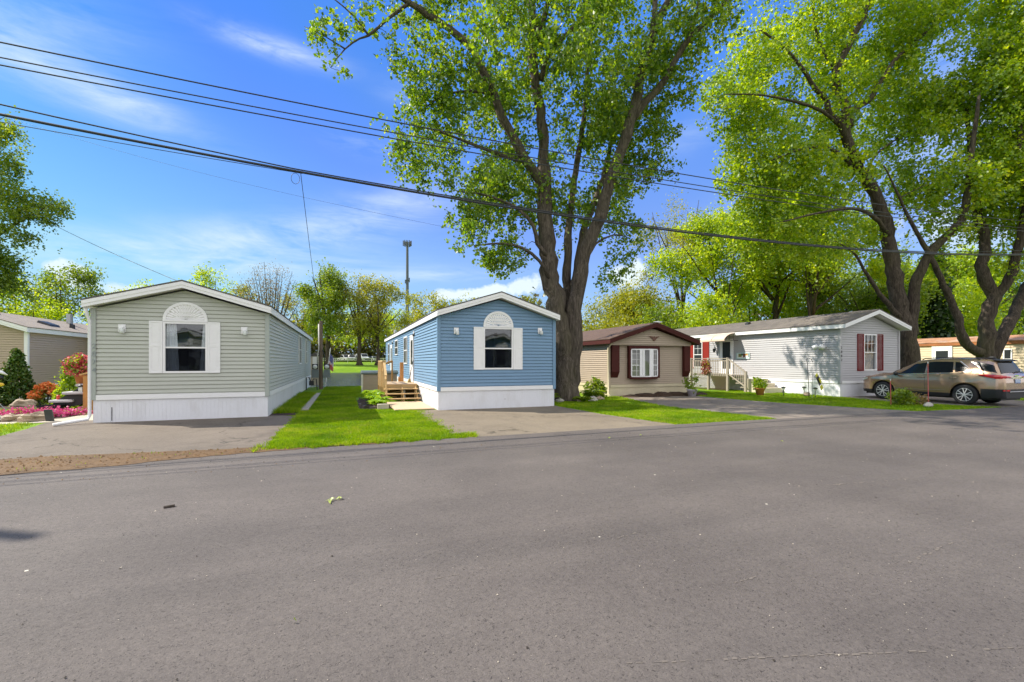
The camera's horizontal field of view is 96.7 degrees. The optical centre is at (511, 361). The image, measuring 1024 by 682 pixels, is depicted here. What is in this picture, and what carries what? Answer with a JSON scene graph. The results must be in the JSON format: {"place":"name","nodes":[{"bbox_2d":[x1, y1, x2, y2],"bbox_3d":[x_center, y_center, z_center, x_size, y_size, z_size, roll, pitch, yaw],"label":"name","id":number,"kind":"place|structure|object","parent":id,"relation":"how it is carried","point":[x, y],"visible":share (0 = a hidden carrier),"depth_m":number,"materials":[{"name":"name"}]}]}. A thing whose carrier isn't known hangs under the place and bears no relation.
{"place":"outdoors","nodes":[
{"label":"outdoors","id":0,"kind":"place"},
{"bbox_2d":[0,414,92,423],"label":"path","id":1,"kind":"structure","parent":0,"point":[72,418],"depth_m":13.18,"materials":[{"name":"concrete"}]},
{"bbox_2d":[44,409,54,420],"bbox_3d":[-13.039,1.510,12.820,0.209,0.340,0.088,0,0,-20],"label":"marker post","id":2,"kind":"object","parent":1,"relation":"on","point":[48,414],"visible":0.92,"depth_m":12.80,"materials":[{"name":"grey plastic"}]},
{"bbox_2d":[6,117,447,227],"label":"service drop","id":3,"kind":"object","parent":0,"point":[240,182],"visible":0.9,"depth_m":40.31,"materials":[{"name":"rubber"}]},
{"bbox_2d":[0,436,511,479],"bbox_3d":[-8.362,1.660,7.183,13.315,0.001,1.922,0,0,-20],"label":"dirt","id":4,"kind":"structure","parent":0,"point":[125,456],"depth_m":7.74,"materials":[{"name":"brown soil"}]},
{"bbox_2d":[302,393,319,409],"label":"path","id":5,"kind":"structure","parent":0,"point":[310,402],"depth_m":18.27,"materials":[{"name":"concrete"}]},
{"bbox_2d":[271,372,427,387],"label":"road","id":6,"kind":"structure","parent":0,"point":[344,379],"depth_m":45.98,"materials":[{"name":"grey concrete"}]},
{"bbox_2d":[0,406,1023,681],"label":"road","id":7,"kind":"structure","parent":0,"point":[600,582],"depth_m":3.84,"materials":[{"name":"grey asphalt"}]},
{"bbox_2d":[5,414,1019,679],"bbox_3d":[4.800,1.656,7.207,22.008,0.012,8.403,0,0,-20],"label":"road grit","id":8,"kind":"object","parent":7,"relation":"on","point":[507,502],"visible":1,"depth_m":3.76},
{"bbox_2d":[16,418,1012,681],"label":"road crumbs","id":9,"kind":"object","parent":7,"relation":"on","point":[424,480],"visible":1,"depth_m":5.16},
{"bbox_2d":[627,647,1012,662],"bbox_3d":[1.798,1.663,2.586,2.331,0.001,0.025,0,0,-3],"label":"road scuff","id":10,"kind":"object","parent":7,"relation":"on","point":[817,654],"visible":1,"depth_m":2.59,"materials":[{"name":"asphalt"}]},
{"bbox_2d":[0,0,1023,353],"label":"sky","id":11,"kind":"structure","parent":0,"point":[168,220],"materials":[{"name":"blue"}]},
{"bbox_2d":[0,362,1023,449],"bbox_3d":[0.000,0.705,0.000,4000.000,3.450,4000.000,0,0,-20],"label":"ground","id":12,"kind":"structure","parent":0,"point":[345,367],"depth_m":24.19,"materials":[{"name":"green plant"}]},
{"bbox_2d":[0,402,49,408],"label":"mulch bed","id":13,"kind":"object","parent":12,"relation":"on","point":[5,407],"visible":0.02,"depth_m":16.66,"materials":[{"name":"brown soil"}]},
{"bbox_2d":[0,348,38,405],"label":"arborvitae","id":14,"kind":"object","parent":13,"relation":"on","point":[15,368],"visible":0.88,"depth_m":17.60,"materials":[{"name":"green plant"}]},
{"bbox_2d":[9,399,37,406],"bbox_3d":[-18.368,1.568,17.116,0.866,0.378,0.524,0,0,-20],"label":"rock","id":15,"kind":"object","parent":13,"relation":"on","point":[21,403],"visible":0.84,"depth_m":16.99,"materials":[{"name":"stone"}]},
{"bbox_2d":[26,381,60,404],"bbox_3d":[-18.179,1.286,17.766,1.156,1.080,1.104,0,0,-20],"label":"azalea bush","id":16,"kind":"object","parent":13,"relation":"on","point":[39,391],"visible":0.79,"depth_m":17.57,"materials":[{"name":"orange plant"}]},
{"bbox_2d":[48,368,77,403],"bbox_3d":[-16.206,0.977,16.652,1.103,1.632,1.192,0,0,-20],"label":"shrub","id":17,"kind":"object","parent":13,"relation":"on","point":[68,382],"visible":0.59,"depth_m":16.47,"materials":[{"name":"green plant"}]},
{"bbox_2d":[0,105,75,313],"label":"leafy tree","id":18,"kind":"object","parent":12,"relation":"on","point":[22,211],"visible":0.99,"depth_m":31.77,"materials":[{"name":"green plant"}]},
{"bbox_2d":[0,312,87,398],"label":"mobile home","id":19,"kind":"object","parent":12,"relation":"on","point":[45,346],"visible":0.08,"depth_m":20.51,"materials":[{"name":"beige plastic"}]},
{"bbox_2d":[0,273,87,324],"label":"leafy tree","id":20,"kind":"object","parent":12,"relation":"on","point":[54,313],"visible":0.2,"depth_m":40.23,"materials":[{"name":"green plant"}]},
{"bbox_2d":[0,412,92,421],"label":"soil bed","id":21,"kind":"object","parent":12,"relation":"on","point":[60,417],"visible":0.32,"depth_m":13.80,"materials":[{"name":"brown soil"}]},
{"bbox_2d":[1,414,21,421],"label":"rock","id":22,"kind":"object","parent":21,"relation":"on","point":[9,417],"visible":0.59,"depth_m":12.74,"materials":[{"name":"stone"}]},
{"bbox_2d":[17,411,45,421],"bbox_3d":[-13.518,1.582,12.839,0.612,0.359,0.534,0,0,-20],"label":"rock","id":23,"kind":"object","parent":21,"relation":"on","point":[37,416],"visible":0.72,"depth_m":12.73,"materials":[{"name":"stone"}]},
{"bbox_2d":[0,405,92,416],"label":"creeping flowers","id":24,"kind":"object","parent":21,"relation":"on","point":[57,410],"visible":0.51,"depth_m":13.83,"materials":[{"name":"pink plant"}]},
{"bbox_2d":[36,404,65,408],"bbox_3d":[-15.156,1.545,15.012,0.620,0.270,0.440,0,0,-20],"label":"planter","id":25,"kind":"object","parent":21,"relation":"on","point":[49,405],"visible":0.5,"depth_m":14.85,"materials":[{"name":"black paint"}]},
{"bbox_2d":[48,372,92,412],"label":"porch steps","id":26,"kind":"structure","parent":21,"relation":"on","point":[76,397],"depth_m":15.15,"materials":[{"name":"black paint"}]},
{"bbox_2d":[59,352,87,383],"bbox_3d":[-14.726,0.205,15.492,1.064,1.065,0.928,0,0,-20],"label":"flower pot","id":27,"kind":"object","parent":26,"relation":"on","point":[77,364],"visible":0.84,"depth_m":15.31,"materials":[{"name":"ceramic"}]},
{"bbox_2d":[8,257,109,324],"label":"leafy tree","id":28,"kind":"object","parent":12,"relation":"on","point":[80,276],"visible":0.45,"depth_m":46.34,"materials":[{"name":"green plant"}]},
{"bbox_2d":[0,415,295,458],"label":"drive","id":29,"kind":"structure","parent":12,"relation":"on","point":[89,437],"depth_m":10.21,"materials":[{"name":"grey concrete"}]},
{"bbox_2d":[52,280,312,425],"bbox_3d":[-12.958,-0.320,21.929,5.046,4.040,19.882,0,0,-20],"label":"mobile home","id":30,"kind":"object","parent":12,"relation":"on","point":[179,350],"visible":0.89,"depth_m":13.27,"materials":[{"name":"grey plastic"}]},
{"bbox_2d":[163,321,207,372],"bbox_3d":[-9.486,-0.417,13.243,1.098,1.481,0.102,0,0,-20],"label":"window","id":31,"kind":"structure","parent":30,"relation":"in","point":[164,322],"depth_m":13.20,"materials":[{"name":"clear glass"}]},
{"bbox_2d":[298,335,301,363],"bbox_3d":[-11.098,-0.630,23.832,0.059,1.470,1.240,0,0,-20],"label":"window","id":32,"kind":"structure","parent":30,"relation":"in","point":[300,337],"depth_m":23.83,"materials":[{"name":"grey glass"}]},
{"bbox_2d":[187,261,238,294],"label":"leafy tree","id":33,"kind":"object","parent":12,"relation":"on","point":[204,274],"visible":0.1,"depth_m":60.85,"materials":[{"name":"green plant"}]},
{"bbox_2d":[9,409,478,469],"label":"grass tufts","id":34,"kind":"object","parent":12,"relation":"on","point":[465,434],"visible":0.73,"depth_m":9.54,"materials":[{"name":"green plant"}]},
{"bbox_2d":[229,281,258,298],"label":"leafy tree","id":35,"kind":"object","parent":12,"relation":"on","point":[243,291],"visible":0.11,"depth_m":110.13,"materials":[{"name":"green plant"}]},
{"bbox_2d":[232,262,306,321],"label":"bare tree","id":36,"kind":"object","parent":12,"relation":"on","point":[273,302],"visible":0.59,"depth_m":94.12,"materials":[{"name":"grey plant"}]},
{"bbox_2d":[278,288,318,346],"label":"leafy tree","id":37,"kind":"object","parent":12,"relation":"on","point":[298,321],"visible":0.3,"depth_m":117.36,"materials":[{"name":"green plant"}]},
{"bbox_2d":[311,353,318,384],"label":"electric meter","id":38,"kind":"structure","parent":12,"relation":"on","point":[313,358],"depth_m":32.50,"materials":[{"name":"grey metal"}]},
{"bbox_2d":[311,321,329,388],"bbox_3d":[-11.693,-0.370,27.865,1.060,4.300,0.560,0,0,-20],"label":"meter pole","id":39,"kind":"object","parent":12,"relation":"on","point":[320,373],"visible":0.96,"depth_m":27.89,"materials":[{"name":"brown wood"}]},
{"bbox_2d":[291,257,353,364],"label":"leafy tree","id":40,"kind":"object","parent":12,"relation":"on","point":[328,285],"visible":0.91,"depth_m":91.30,"materials":[{"name":"green plant"}]},
{"bbox_2d":[308,297,376,361],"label":"leafy tree","id":41,"kind":"object","parent":12,"relation":"on","point":[350,342],"visible":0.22,"depth_m":125.41,"materials":[{"name":"green plant"}]},
{"bbox_2d":[323,358,385,362],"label":"rail fence","id":42,"kind":"object","parent":12,"relation":"on","point":[335,360],"visible":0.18,"depth_m":106.46,"materials":[{"name":"wood"}]},
{"bbox_2d":[328,269,389,365],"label":"leafy tree","id":43,"kind":"object","parent":12,"relation":"on","point":[361,324],"visible":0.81,"depth_m":94.18,"materials":[{"name":"green plant"}]},
{"bbox_2d":[357,398,391,408],"bbox_3d":[-5.795,1.670,18.780,1.234,0.001,5.750,0,0,-20],"label":"soil bed","id":44,"kind":"object","parent":12,"relation":"on","point":[362,401],"visible":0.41,"depth_m":18.27,"materials":[{"name":"black soil"}]},
{"bbox_2d":[366,399,388,405],"bbox_3d":[-4.896,1.518,16.585,0.832,0.314,0.843,0,0,-20],"label":"hosta plant","id":45,"kind":"object","parent":44,"relation":"on","point":[375,402],"visible":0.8,"depth_m":16.43,"materials":[{"name":"green plant"}]},
{"bbox_2d":[360,370,397,391],"bbox_3d":[-7.516,1.080,25.761,1.980,1.200,1.180,0,0,-20],"label":"storage box","id":46,"kind":"object","parent":12,"relation":"on","point":[369,379],"visible":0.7,"depth_m":25.14,"materials":[{"name":"beige plastic"}]},
{"bbox_2d":[344,273,418,364],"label":"leafy tree","id":47,"kind":"object","parent":12,"relation":"on","point":[377,288],"visible":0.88,"depth_m":95.86,"materials":[{"name":"green plant"}]},
{"bbox_2d":[371,299,411,351],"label":"leafy tree","id":48,"kind":"object","parent":12,"relation":"on","point":[391,318],"visible":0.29,"depth_m":126.34,"materials":[{"name":"green plant"}]},
{"bbox_2d":[378,360,420,401],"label":"wooden stairs","id":49,"kind":"structure","parent":12,"relation":"on","point":[400,384],"depth_m":19.80,"materials":[{"name":"brown wood"}]},
{"bbox_2d":[403,240,411,325],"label":"phone mast","id":50,"kind":"object","parent":12,"relation":"on","point":[407,246],"visible":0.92,"depth_m":204.50,"materials":[{"name":"metal"}]},
{"bbox_2d":[390,289,429,333],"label":"leafy tree","id":51,"kind":"object","parent":12,"relation":"on","point":[420,302],"visible":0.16,"depth_m":111.69,"materials":[{"name":"green plant"}]},
{"bbox_2d":[387,401,433,409],"bbox_3d":[-3.890,1.643,17.181,1.360,0.035,3.070,0,0,-20],"label":"concrete slab","id":52,"kind":"object","parent":12,"relation":"on","point":[415,405],"visible":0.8,"depth_m":16.96,"materials":[{"name":"beige concrete"}]},
{"bbox_2d":[408,290,455,321],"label":"leafy tree","id":53,"kind":"object","parent":12,"relation":"on","point":[436,304],"visible":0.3,"depth_m":102.96,"materials":[{"name":"green plant"}]},
{"bbox_2d":[384,291,560,409],"bbox_3d":[-4.079,-0.410,26.284,4.670,4.220,21.460,0,0,-20],"label":"mobile home","id":54,"kind":"object","parent":12,"relation":"on","point":[496,350],"visible":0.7,"depth_m":16.68,"materials":[{"name":"blue plastic"}]},
{"bbox_2d":[404,336,407,363],"bbox_3d":[-5.573,-0.605,23.845,0.059,1.420,1.290,0,0,-20],"label":"window","id":55,"kind":"structure","parent":54,"relation":"in","point":[405,338],"depth_m":23.79,"materials":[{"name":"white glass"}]},
{"bbox_2d":[410,335,413,381],"bbox_3d":[-4.757,-0.170,21.588,0.095,2.200,1.080,0,0,-20],"label":"door","id":56,"kind":"structure","parent":54,"relation":"in","point":[411,337],"depth_m":21.32,"materials":[{"name":"white paint"}]},
{"bbox_2d":[483,327,512,368],"bbox_3d":[-0.503,-0.485,16.517,1.139,1.514,0.102,0,0,-20],"label":"window","id":57,"kind":"structure","parent":54,"relation":"in","point":[484,328],"depth_m":16.45,"materials":[{"name":"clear glass"}]},
{"bbox_2d":[303,0,748,401],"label":"maple tree","id":58,"kind":"object","parent":12,"relation":"on","point":[609,123],"visible":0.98,"depth_m":19.25,"materials":[{"name":"green plant"}]},
{"bbox_2d":[417,406,673,437],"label":"drive","id":59,"kind":"structure","parent":12,"relation":"on","point":[507,421],"depth_m":13.00,"materials":[{"name":"beige concrete"}]},
{"bbox_2d":[579,390,605,396],"bbox_3d":[3.575,1.458,20.242,1.260,0.433,1.136,0,0,-20],"label":"fern plant","id":60,"kind":"object","parent":12,"relation":"on","point":[590,393],"visible":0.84,"depth_m":20.09,"materials":[{"name":"green plant"}]},
{"bbox_2d":[582,376,607,397],"bbox_3d":[3.838,1.237,21.026,1.189,1.238,1.232,0,0,19],"label":"shrub","id":61,"kind":"object","parent":12,"relation":"on","point":[597,383],"visible":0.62,"depth_m":20.89,"materials":[{"name":"green plant"}]},
{"bbox_2d":[581,276,641,330],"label":"leafy tree","id":62,"kind":"object","parent":12,"relation":"on","point":[599,307],"visible":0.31,"depth_m":59.79,"materials":[{"name":"green plant"}]},
{"bbox_2d":[592,280,680,329],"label":"leafy tree","id":63,"kind":"object","parent":12,"relation":"on","point":[625,304],"visible":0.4,"depth_m":52.80,"materials":[{"name":"green plant"}]},
{"bbox_2d":[253,287,1023,361],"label":"woods","id":64,"kind":"object","parent":12,"relation":"on","point":[335,351],"visible":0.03,"depth_m":132.82,"materials":[{"name":"green plant"}]},
{"bbox_2d":[578,321,700,396],"bbox_3d":[4.490,-0.155,29.349,5.350,3.711,15.142,0,0,-20],"label":"mobile home","id":65,"kind":"object","parent":12,"relation":"on","point":[653,358],"visible":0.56,"depth_m":22.69,"materials":[{"name":"beige plastic"}]},
{"bbox_2d":[627,346,659,378],"bbox_3d":[6.568,0.028,22.422,1.798,1.623,0.440,0,0,-20],"label":"bow window","id":66,"kind":"structure","parent":65,"relation":"in","point":[642,349],"depth_m":22.26,"materials":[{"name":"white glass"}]},
{"bbox_2d":[628,295,715,328],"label":"leafy tree","id":67,"kind":"object","parent":12,"relation":"on","point":[662,316],"visible":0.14,"depth_m":40.22,"materials":[{"name":"green plant"}]},
{"bbox_2d":[625,188,723,321],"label":"leafy tree","id":68,"kind":"object","parent":12,"relation":"on","point":[677,239],"visible":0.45,"depth_m":49.98,"materials":[{"name":"green plant"}]},
{"bbox_2d":[660,275,755,328],"bbox_3d":[16.855,-2.678,39.855,10.806,9.115,9.152,0,0,-20],"label":"leafy tree","id":69,"kind":"object","parent":12,"relation":"on","point":[695,314],"visible":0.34,"depth_m":37.41,"materials":[{"name":"green plant"}]},
{"bbox_2d":[643,207,788,323],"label":"leafy tree","id":70,"kind":"object","parent":12,"relation":"on","point":[751,271],"visible":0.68,"depth_m":42.92,"materials":[{"name":"green plant"}]},
{"bbox_2d":[690,358,751,391],"bbox_3d":[12.807,0.715,27.277,1.560,1.930,4.316,0,0,-20],"label":"porch","id":71,"kind":"object","parent":12,"relation":"on","point":[717,374],"visible":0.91,"depth_m":26.92,"materials":[{"name":"white wood"}]},
{"bbox_2d":[700,360,711,374],"bbox_3d":[11.779,0.342,27.706,0.444,0.938,0.860,0,0,-20],"label":"wreath","id":72,"kind":"object","parent":71,"relation":"hanging from","point":[705,364],"visible":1,"depth_m":27.61,"materials":[{"name":"pink plant"}]},
{"bbox_2d":[713,269,806,322],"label":"leafy tree","id":73,"kind":"object","parent":12,"relation":"on","point":[767,309],"visible":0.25,"depth_m":49.37,"materials":[{"name":"green plant"}]},
{"bbox_2d":[751,376,768,394],"bbox_3d":[12.402,1.205,22.802,0.762,0.950,0.776,0,0,2],"label":"flower pot","id":74,"kind":"object","parent":12,"relation":"on","point":[758,387],"visible":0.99,"depth_m":22.66,"materials":[{"name":"ceramic"}]},
{"bbox_2d":[747,378,781,392],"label":"concrete steps","id":75,"kind":"structure","parent":12,"relation":"on","point":[770,388],"depth_m":24.87,"materials":[{"name":"beige concrete"}]},
{"bbox_2d":[622,396,910,418],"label":"drive","id":76,"kind":"structure","parent":12,"relation":"on","point":[768,409],"depth_m":16.70,"materials":[{"name":"concrete"}]},
{"bbox_2d":[682,373,701,395],"bbox_3d":[8.710,1.111,22.239,0.815,1.138,1.042,0,0,-3],"label":"flower pot","id":77,"kind":"object","parent":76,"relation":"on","point":[691,391],"visible":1,"depth_m":22.09,"materials":[{"name":"ceramic"}]},
{"bbox_2d":[694,171,858,318],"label":"leafy tree","id":78,"kind":"object","parent":12,"relation":"on","point":[776,311],"visible":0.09,"depth_m":44.44,"materials":[{"name":"green plant"}]},
{"bbox_2d":[675,309,911,396],"bbox_3d":[13.649,-0.440,32.475,5.740,4.280,22.360,0,0,-20],"label":"mobile home","id":79,"kind":"object","parent":12,"relation":"on","point":[846,352],"visible":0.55,"depth_m":23.37,"materials":[{"name":"white plastic"}]},
{"bbox_2d":[693,342,701,367],"bbox_3d":[12.465,-0.485,30.481,0.059,1.720,0.808,0,0,-20],"label":"window","id":80,"kind":"structure","parent":79,"relation":"in","point":[697,349],"depth_m":30.51,"materials":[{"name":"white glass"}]},
{"bbox_2d":[720,339,733,373],"bbox_3d":[13.287,-0.315,28.208,0.095,2.190,1.035,0,0,-20],"label":"door","id":81,"kind":"structure","parent":79,"relation":"in","point":[726,347],"depth_m":28.19,"materials":[{"name":"white glass"}]},
{"bbox_2d":[864,334,876,370],"bbox_3d":[17.703,-0.469,22.533,0.980,1.798,0.102,0,0,-20],"label":"window","id":82,"kind":"structure","parent":79,"relation":"in","point":[875,335],"depth_m":22.58,"materials":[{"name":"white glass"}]},
{"bbox_2d":[754,182,911,315],"bbox_3d":[27.901,-7.210,41.920,12.652,18.215,12.237,0,0,-20],"label":"leafy tree","id":83,"kind":"object","parent":12,"relation":"on","point":[822,276],"visible":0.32,"depth_m":39.48,"materials":[{"name":"green plant"}]},
{"bbox_2d":[793,263,887,316],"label":"leafy tree","id":84,"kind":"object","parent":12,"relation":"on","point":[846,277],"visible":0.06,"depth_m":51.19,"materials":[{"name":"green plant"}]},
{"bbox_2d":[691,0,1023,368],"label":"maple tree","id":85,"kind":"object","parent":12,"relation":"on","point":[912,23],"visible":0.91,"depth_m":25.12,"materials":[{"name":"green plant"}]},
{"bbox_2d":[783,238,957,335],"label":"leafy tree","id":86,"kind":"object","parent":12,"relation":"on","point":[873,300],"visible":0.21,"depth_m":43.06,"materials":[{"name":"green plant"}]},
{"bbox_2d":[885,387,919,405],"bbox_3d":[15.217,1.413,17.704,1.117,0.860,0.954,0,0,-20],"label":"boxwood bush","id":87,"kind":"object","parent":12,"relation":"on","point":[900,396],"visible":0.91,"depth_m":17.58,"materials":[{"name":"green plant"}]},
{"bbox_2d":[851,248,969,338],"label":"leafy tree","id":88,"kind":"object","parent":12,"relation":"on","point":[906,276],"visible":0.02,"depth_m":48.83,"materials":[{"name":"green plant"}]},
{"bbox_2d":[913,392,930,404],"bbox_3d":[15.957,1.496,17.887,0.972,0.653,0.837,0,0,-20],"label":"dry bush","id":89,"kind":"object","parent":12,"relation":"on","point":[922,400],"visible":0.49,"depth_m":17.76,"materials":[{"name":"brown plant"}]},
{"bbox_2d":[849,395,1023,406],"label":"drive","id":90,"kind":"structure","parent":12,"relation":"on","point":[979,402],"depth_m":18.76,"materials":[{"name":"concrete"}]},
{"bbox_2d":[863,356,1023,403],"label":"parked car","id":91,"kind":"object","parent":90,"relation":"on","point":[972,380],"visible":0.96,"depth_m":18.12,"materials":[{"name":"gold metal"}]},
{"bbox_2d":[916,255,964,338],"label":"spruce tree","id":92,"kind":"object","parent":12,"relation":"on","point":[936,325],"visible":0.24,"depth_m":42.34,"materials":[{"name":"green plant"}]},
{"bbox_2d":[883,0,1023,358],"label":"maple tree","id":93,"kind":"object","parent":12,"relation":"on","point":[992,340],"visible":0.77,"depth_m":24.89,"materials":[{"name":"green plant"}]},
{"bbox_2d":[917,335,1023,372],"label":"mobile home","id":94,"kind":"object","parent":12,"relation":"on","point":[933,348],"visible":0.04,"depth_m":29.04,"materials":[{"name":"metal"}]},
{"bbox_2d":[932,346,952,358],"bbox_3d":[28.017,0.000,29.656,0.095,2.060,1.077,0,0,-20],"label":"window","id":95,"kind":"structure","parent":94,"relation":"in","point":[937,351],"depth_m":29.66,"materials":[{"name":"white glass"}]},
{"bbox_2d":[1003,349,1012,358],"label":"window","id":96,"kind":"structure","parent":94,"relation":"in","point":[1007,353],"depth_m":26.73,"materials":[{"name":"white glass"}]},
{"bbox_2d":[920,240,1023,338],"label":"leafy tree","id":97,"kind":"object","parent":12,"relation":"on","point":[971,311],"visible":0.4,"depth_m":44.35,"materials":[{"name":"green plant"}]},
{"bbox_2d":[970,247,1023,334],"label":"leafy tree","id":98,"kind":"object","parent":12,"relation":"on","point":[1014,291],"visible":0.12,"depth_m":49.00,"materials":[{"name":"green plant"}]},
{"bbox_3d":[-18.890,-5.020,6.991,0.320,13.800,1.600,0,0,-20],"label":"utility pole","id":99,"kind":"object","parent":12,"relation":"on","visible":0},
{"bbox_2d":[1,122,301,173],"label":"cable","id":100,"kind":"object","parent":99,"relation":"attached to","point":[145,147],"visible":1,"depth_m":10.51,"materials":[{"name":"black rubber"}]},
{"bbox_2d":[0,64,1019,230],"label":"power line","id":101,"kind":"object","parent":99,"relation":"attached to","point":[439,146],"visible":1,"depth_m":12.56,"materials":[{"name":"black rubber"}]},
{"bbox_2d":[0,57,1020,227],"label":"power line","id":102,"kind":"object","parent":99,"relation":"attached to","point":[436,140],"visible":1,"depth_m":12.52,"materials":[{"name":"black rubber"}]},
{"bbox_2d":[0,41,1021,220],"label":"power line","id":103,"kind":"object","parent":99,"relation":"attached to","point":[437,129],"visible":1,"depth_m":12.57,"materials":[{"name":"black rubber"}]},
{"label":"mulch bed","id":104,"kind":"object","parent":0,"visible":0},
{"bbox_2d":[619,391,706,396],"bbox_3d":[7.564,1.680,22.415,5.044,0.462,0.937,0,0,-20],"label":"mulch mound","id":105,"kind":"object","parent":104,"relation":"on","point":[662,394],"visible":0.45,"depth_m":22.01,"materials":[{"name":"brown soil"}]},
{"bbox_3d":[33.927,-2.920,26.487,0.320,9.600,1.600,0,0,-20],"label":"utility pole","id":106,"kind":"object","parent":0,"visible":0},
{"bbox_2d":[0,104,978,253],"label":"cable","id":107,"kind":"object","parent":106,"relation":"attached to","point":[420,190],"visible":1,"depth_m":12.43,"materials":[{"name":"black rubber"}]},
{"bbox_2d":[0,113,1023,255],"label":"cable","id":108,"kind":"object","parent":106,"relation":"attached to","point":[189,151],"visible":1,"depth_m":12.62,"materials":[{"name":"black rubber"}]},
{"bbox_2d":[711,234,1021,251],"bbox_3d":[20.429,-5.705,21.185,29.001,2.325,0.020,0,0,-20],"label":"cable","id":109,"kind":"object","parent":108,"relation":"attached to","point":[898,250],"visible":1,"depth_m":20.56,"materials":[{"name":"black rubber"}]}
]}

